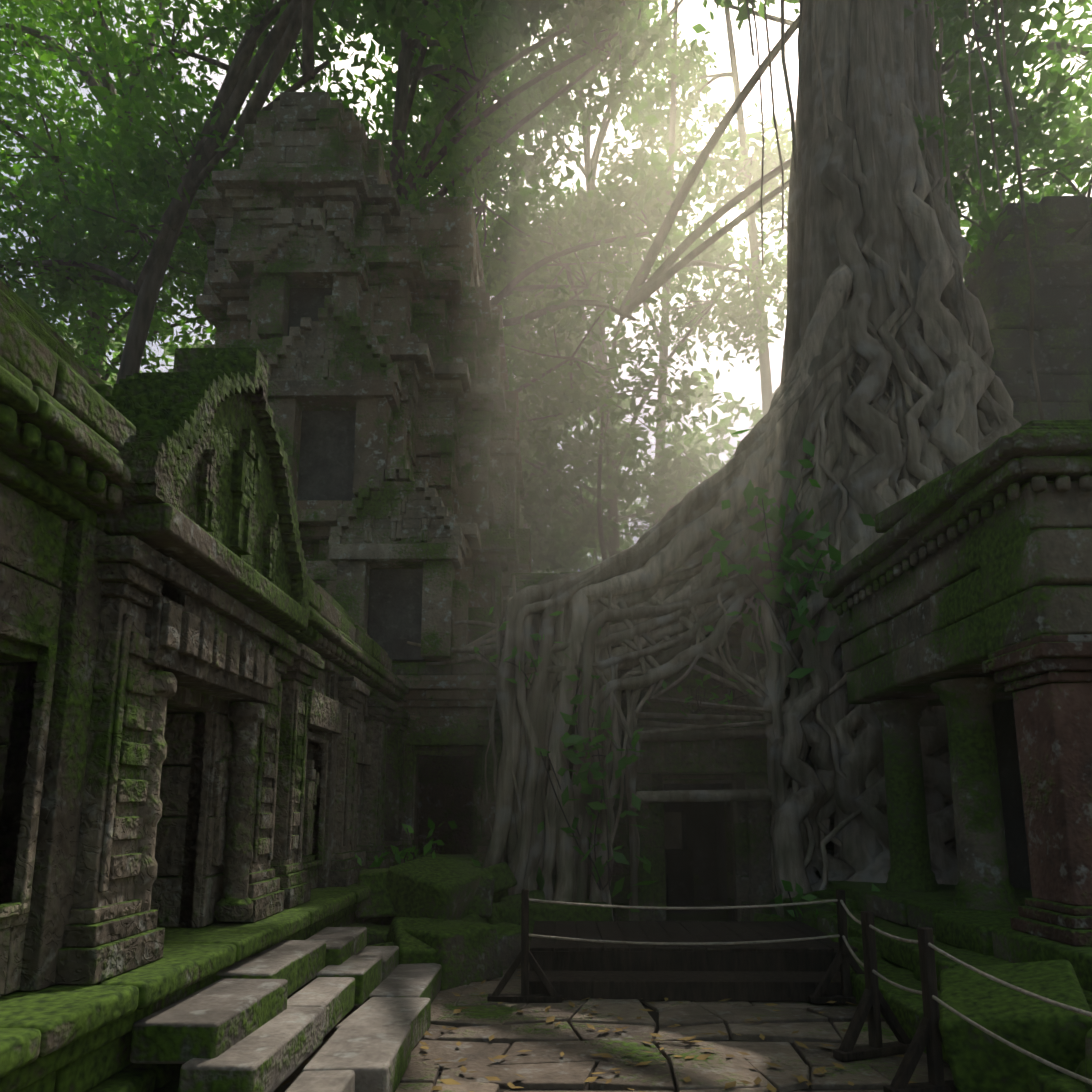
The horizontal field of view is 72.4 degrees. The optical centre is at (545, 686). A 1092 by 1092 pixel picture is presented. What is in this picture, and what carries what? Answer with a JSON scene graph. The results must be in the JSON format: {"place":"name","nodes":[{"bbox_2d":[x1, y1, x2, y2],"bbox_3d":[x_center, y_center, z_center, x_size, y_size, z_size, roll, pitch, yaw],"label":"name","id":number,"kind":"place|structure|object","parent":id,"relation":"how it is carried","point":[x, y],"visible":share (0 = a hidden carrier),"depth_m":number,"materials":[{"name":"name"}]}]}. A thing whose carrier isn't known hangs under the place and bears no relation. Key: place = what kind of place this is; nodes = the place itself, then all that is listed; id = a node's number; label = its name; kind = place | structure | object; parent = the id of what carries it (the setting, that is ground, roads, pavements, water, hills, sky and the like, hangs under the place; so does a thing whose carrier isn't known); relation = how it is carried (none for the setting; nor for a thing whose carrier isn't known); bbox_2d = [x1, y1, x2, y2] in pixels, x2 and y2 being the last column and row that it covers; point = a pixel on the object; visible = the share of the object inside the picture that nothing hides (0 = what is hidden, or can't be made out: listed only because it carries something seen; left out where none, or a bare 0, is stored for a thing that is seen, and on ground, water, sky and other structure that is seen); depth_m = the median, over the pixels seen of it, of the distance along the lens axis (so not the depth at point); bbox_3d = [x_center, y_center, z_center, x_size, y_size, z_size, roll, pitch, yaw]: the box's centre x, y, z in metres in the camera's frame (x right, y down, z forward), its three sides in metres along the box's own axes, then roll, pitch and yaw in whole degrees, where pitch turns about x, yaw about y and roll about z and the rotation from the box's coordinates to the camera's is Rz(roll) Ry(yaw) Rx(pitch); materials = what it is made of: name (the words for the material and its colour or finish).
{"place":"outdoors","nodes":[
{"label":"outdoors","id":0,"kind":"place"},
{"bbox_2d":[0,482,409,996],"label":"gallery wall","id":1,"kind":"structure","parent":0,"point":[92,582],"depth_m":4.00,"materials":[{"name":"grey stone"}]},
{"bbox_2d":[0,356,408,707],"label":"roof cornice","id":2,"kind":"structure","parent":1,"relation":"on","point":[39,464],"depth_m":3.77,"materials":[{"name":"green stone"}]},
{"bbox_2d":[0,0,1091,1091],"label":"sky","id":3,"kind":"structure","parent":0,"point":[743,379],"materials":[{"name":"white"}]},
{"bbox_2d":[506,572,781,616],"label":"gallery roof","id":4,"kind":"structure","parent":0,"point":[529,579],"depth_m":11.07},
{"bbox_2d":[433,1001,911,1091],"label":"ground","id":5,"kind":"structure","parent":0,"point":[655,1017],"depth_m":4.53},
{"bbox_2d":[188,92,530,862],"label":"temple tower","id":6,"kind":"structure","parent":5,"relation":"on","point":[390,464],"depth_m":12.53,"materials":[{"name":"grey stone"}]},
{"bbox_2d":[392,643,501,674],"bbox_3d":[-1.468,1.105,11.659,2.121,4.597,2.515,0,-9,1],"label":"stone ledge","id":7,"kind":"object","parent":6,"relation":"attached to","point":[411,669],"depth_m":11.02,"materials":[{"name":"grey stone"}]},
{"bbox_2d":[0,0,1091,573],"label":"tree branches","id":8,"kind":"object","parent":5,"relation":"on","point":[146,286],"visible":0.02,"depth_m":17.70,"materials":[{"name":"brown plant"}]},
{"bbox_2d":[0,0,1091,469],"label":"canopy leaves","id":9,"kind":"object","parent":8,"relation":"attached to","point":[158,194],"visible":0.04,"depth_m":18.65,"materials":[{"name":"green plant"}]},
{"bbox_2d":[31,0,1091,572],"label":"trees","id":10,"kind":"object","parent":5,"relation":"on","point":[625,402],"depth_m":28.23,"materials":[{"name":"green plant"}]},
{"bbox_2d":[162,288,1031,921],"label":"doorways","id":11,"kind":"structure","parent":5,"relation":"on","point":[394,578],"depth_m":11.73,"materials":[{"name":"stone"}]},
{"bbox_2d":[281,971,916,1091],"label":"leaf litter","id":12,"kind":"object","parent":5,"relation":"on","point":[757,1080],"visible":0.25,"depth_m":4.66,"materials":[{"name":"brown plant"}]},
{"bbox_2d":[274,812,952,1091],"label":"paving slabs","id":13,"kind":"structure","parent":5,"relation":"on","point":[602,1018],"depth_m":4.91,"materials":[{"name":"stone"}]},
{"bbox_2d":[0,279,394,1091],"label":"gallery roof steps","id":14,"kind":"structure","parent":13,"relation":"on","point":[50,365],"depth_m":3.54,"materials":[{"name":"green plant"}]},
{"bbox_2d":[105,347,309,610],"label":"pediment","id":15,"kind":"structure","parent":14,"relation":"on","point":[293,568],"depth_m":4.81,"materials":[{"name":"stone"}]},
{"bbox_2d":[130,927,441,1091],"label":"steps","id":16,"kind":"structure","parent":13,"relation":"on","point":[311,997],"depth_m":4.14,"materials":[{"name":"stone"}]},
{"bbox_2d":[343,853,612,990],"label":"rubble blocks","id":17,"kind":"object","parent":13,"relation":"on","point":[409,900],"depth_m":7.59,"materials":[{"name":"stone"}]},
{"bbox_2d":[487,889,955,1091],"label":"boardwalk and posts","id":18,"kind":"object","parent":13,"relation":"on","point":[553,983],"visible":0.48,"depth_m":6.10,"materials":[{"name":"brown wood"}]},
{"bbox_2d":[529,898,1091,1084],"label":"ropes","id":19,"kind":"object","parent":18,"relation":"attached to","point":[1041,998],"visible":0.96,"depth_m":5.22,"materials":[{"name":"grey fabric"}]},
{"bbox_2d":[753,419,1091,1091],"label":"moss","id":20,"kind":"object","parent":13,"relation":"on","point":[1070,991],"visible":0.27,"depth_m":5.33,"materials":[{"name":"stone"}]},
{"bbox_2d":[837,475,1091,911],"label":"portico","id":21,"kind":"structure","parent":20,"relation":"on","point":[991,565],"depth_m":6.63,"materials":[{"name":"stone"}]},
{"bbox_2d":[982,634,1091,945],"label":"red pillar","id":22,"kind":"structure","parent":20,"relation":"on","point":[1082,784],"depth_m":5.19,"materials":[{"name":"stone"}]},
{"bbox_2d":[355,429,879,917],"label":"leaves","id":23,"kind":"object","parent":5,"relation":"on","point":[741,569],"visible":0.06,"depth_m":9.48,"materials":[{"name":"green plant"}]},
{"bbox_2d":[404,498,827,920],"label":"vine stems","id":24,"kind":"object","parent":23,"relation":"attached to","point":[589,857],"visible":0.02,"depth_m":9.40,"materials":[{"name":"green plant"}]},
{"bbox_2d":[501,617,849,922],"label":"gallery wall","id":25,"kind":"structure","parent":5,"relation":"on","point":[684,777],"depth_m":9.69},
{"bbox_2d":[407,0,1020,920],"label":"strangler fig","id":26,"kind":"object","parent":5,"relation":"on","point":[653,668],"depth_m":9.95,"materials":[{"name":"grey plant"}]},
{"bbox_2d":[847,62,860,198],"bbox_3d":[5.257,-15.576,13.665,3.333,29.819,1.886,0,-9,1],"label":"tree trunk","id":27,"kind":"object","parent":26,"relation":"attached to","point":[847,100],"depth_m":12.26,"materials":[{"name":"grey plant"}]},
{"bbox_2d":[481,0,1043,900],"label":"hanging roots","id":28,"kind":"object","parent":5,"relation":"on","point":[1025,226],"depth_m":10.71,"materials":[{"name":"brown plant"}]},
{"bbox_2d":[964,196,1091,425],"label":"tower","id":29,"kind":"structure","parent":5,"relation":"on","point":[1001,286],"depth_m":12.48,"materials":[{"name":"stone"}]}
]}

